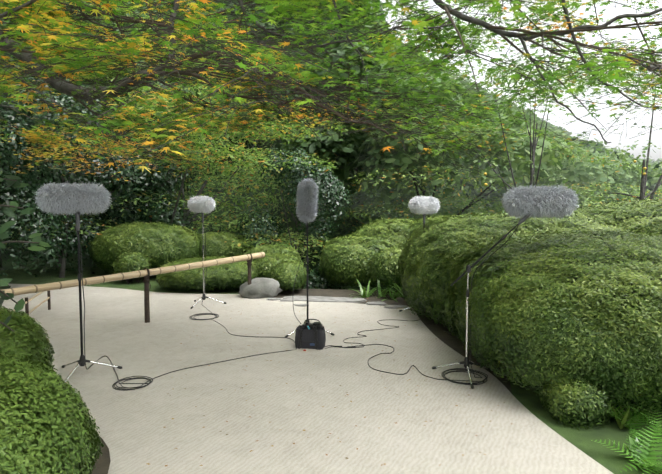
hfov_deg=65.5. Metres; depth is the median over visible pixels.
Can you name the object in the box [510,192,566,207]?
boom microphone blimp
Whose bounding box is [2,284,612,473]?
sand path
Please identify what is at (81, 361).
mic stand
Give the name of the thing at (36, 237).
leaves
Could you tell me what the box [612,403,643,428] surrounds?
plant
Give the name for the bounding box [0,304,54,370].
shrub
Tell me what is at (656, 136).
sky
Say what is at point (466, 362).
mic stand boom
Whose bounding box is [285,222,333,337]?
mic stand
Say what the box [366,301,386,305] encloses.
edge stone
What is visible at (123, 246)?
hedge
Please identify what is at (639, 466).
fern
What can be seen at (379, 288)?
strap-leaf clump
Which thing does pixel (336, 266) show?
hedge
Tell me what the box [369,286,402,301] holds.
strap-leaf clump
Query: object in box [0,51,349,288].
camellia leaves
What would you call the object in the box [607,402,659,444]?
fern
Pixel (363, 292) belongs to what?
strap-leaf clump
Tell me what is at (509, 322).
hedge
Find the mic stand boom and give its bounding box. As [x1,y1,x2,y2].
[432,213,530,388]
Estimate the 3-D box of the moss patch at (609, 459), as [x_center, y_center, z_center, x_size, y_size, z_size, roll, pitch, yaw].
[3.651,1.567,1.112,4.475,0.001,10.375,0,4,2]
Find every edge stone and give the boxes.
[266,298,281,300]
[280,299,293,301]
[283,296,366,302]
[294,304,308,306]
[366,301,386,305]
[383,305,408,308]
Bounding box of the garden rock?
[239,278,282,298]
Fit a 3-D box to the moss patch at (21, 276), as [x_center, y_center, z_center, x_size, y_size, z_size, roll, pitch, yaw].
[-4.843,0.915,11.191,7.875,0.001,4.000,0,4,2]
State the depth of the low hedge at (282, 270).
9.43 m
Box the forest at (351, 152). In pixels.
[0,0,661,253]
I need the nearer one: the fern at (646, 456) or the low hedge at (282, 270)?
the fern at (646, 456)
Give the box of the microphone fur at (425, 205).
[408,196,439,214]
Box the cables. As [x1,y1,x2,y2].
[74,219,518,390]
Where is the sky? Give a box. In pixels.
[380,0,661,161]
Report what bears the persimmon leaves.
attached to the tree trunks
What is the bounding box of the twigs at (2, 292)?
[0,178,38,331]
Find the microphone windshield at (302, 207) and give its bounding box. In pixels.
[296,178,318,222]
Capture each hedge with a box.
[88,221,248,283]
[156,244,306,292]
[319,214,462,289]
[397,198,661,414]
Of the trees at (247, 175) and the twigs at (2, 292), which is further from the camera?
the trees at (247, 175)
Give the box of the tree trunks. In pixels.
[0,30,661,277]
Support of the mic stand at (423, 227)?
on the garden soil
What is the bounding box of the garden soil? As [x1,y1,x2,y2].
[85,289,516,473]
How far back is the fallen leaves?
4.17 m
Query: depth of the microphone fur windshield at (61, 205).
4.76 m
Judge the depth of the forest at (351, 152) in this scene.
16.57 m
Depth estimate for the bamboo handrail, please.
7.04 m
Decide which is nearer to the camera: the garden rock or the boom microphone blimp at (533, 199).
the boom microphone blimp at (533, 199)
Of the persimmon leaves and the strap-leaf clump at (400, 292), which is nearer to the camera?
the strap-leaf clump at (400, 292)
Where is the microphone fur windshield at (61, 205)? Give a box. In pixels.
[34,181,112,214]
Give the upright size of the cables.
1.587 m
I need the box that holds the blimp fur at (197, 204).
[187,196,215,213]
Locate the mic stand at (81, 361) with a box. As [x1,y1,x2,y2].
[62,210,122,382]
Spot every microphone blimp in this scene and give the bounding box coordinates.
[47,189,102,203]
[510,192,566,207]
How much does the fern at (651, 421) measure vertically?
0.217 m
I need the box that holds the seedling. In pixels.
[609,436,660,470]
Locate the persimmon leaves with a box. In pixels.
[444,43,661,206]
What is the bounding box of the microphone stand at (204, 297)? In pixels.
[191,212,225,308]
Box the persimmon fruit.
[472,62,646,205]
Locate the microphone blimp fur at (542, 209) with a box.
[500,184,578,218]
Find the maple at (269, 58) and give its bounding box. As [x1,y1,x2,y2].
[0,0,661,185]
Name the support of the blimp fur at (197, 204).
attached to the microphone stand at (204, 297)
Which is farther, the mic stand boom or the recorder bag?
the recorder bag
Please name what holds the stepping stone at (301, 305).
on the sand path
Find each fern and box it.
[591,423,661,473]
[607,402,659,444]
[620,455,661,473]
[621,402,661,438]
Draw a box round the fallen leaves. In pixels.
[147,298,511,465]
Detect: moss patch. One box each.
[0,267,240,293]
[510,375,661,473]
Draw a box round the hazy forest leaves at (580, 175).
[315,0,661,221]
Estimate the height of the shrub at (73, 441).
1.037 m
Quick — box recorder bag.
[295,319,325,350]
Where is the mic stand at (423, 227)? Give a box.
[399,213,432,316]
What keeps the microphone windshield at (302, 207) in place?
on the mic stand at (307, 261)
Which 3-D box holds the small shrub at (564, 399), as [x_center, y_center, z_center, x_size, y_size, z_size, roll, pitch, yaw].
[1.874,1.218,3.916,0.527,0.404,0.512,0,4,2]
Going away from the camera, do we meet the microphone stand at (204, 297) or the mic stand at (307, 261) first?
the mic stand at (307, 261)
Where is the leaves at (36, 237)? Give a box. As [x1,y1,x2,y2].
[0,171,50,335]
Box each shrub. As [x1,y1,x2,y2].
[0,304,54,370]
[0,351,103,473]
[536,372,615,430]
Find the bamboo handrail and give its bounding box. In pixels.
[0,252,264,322]
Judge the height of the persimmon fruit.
4.000 m
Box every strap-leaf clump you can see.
[349,278,379,298]
[360,276,396,296]
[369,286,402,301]
[381,283,404,296]
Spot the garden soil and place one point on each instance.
(102, 463)
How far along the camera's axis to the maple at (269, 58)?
3.92 m
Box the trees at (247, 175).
[4,0,661,270]
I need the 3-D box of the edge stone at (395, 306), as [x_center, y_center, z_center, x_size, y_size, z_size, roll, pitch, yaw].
[1.035,1.103,8.134,0.426,0.034,0.269,0,4,2]
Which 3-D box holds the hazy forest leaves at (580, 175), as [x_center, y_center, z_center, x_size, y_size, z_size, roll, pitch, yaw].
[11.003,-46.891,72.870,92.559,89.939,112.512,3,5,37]
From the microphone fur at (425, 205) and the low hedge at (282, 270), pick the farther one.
the low hedge at (282, 270)
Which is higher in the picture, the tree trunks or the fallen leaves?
the tree trunks
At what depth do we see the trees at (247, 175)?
14.59 m
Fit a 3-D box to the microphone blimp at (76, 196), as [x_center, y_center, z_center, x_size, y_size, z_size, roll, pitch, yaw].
[-2.414,-0.370,4.837,0.534,0.177,0.177,-1,4,-19]
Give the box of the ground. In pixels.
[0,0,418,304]
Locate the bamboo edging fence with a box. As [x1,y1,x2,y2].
[14,291,50,315]
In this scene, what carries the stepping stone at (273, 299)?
on the sand path
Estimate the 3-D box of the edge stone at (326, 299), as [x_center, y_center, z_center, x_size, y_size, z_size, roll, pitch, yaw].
[-0.119,1.063,8.755,1.462,0.036,0.443,1,4,8]
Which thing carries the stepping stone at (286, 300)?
on the sand path
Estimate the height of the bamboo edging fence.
0.470 m

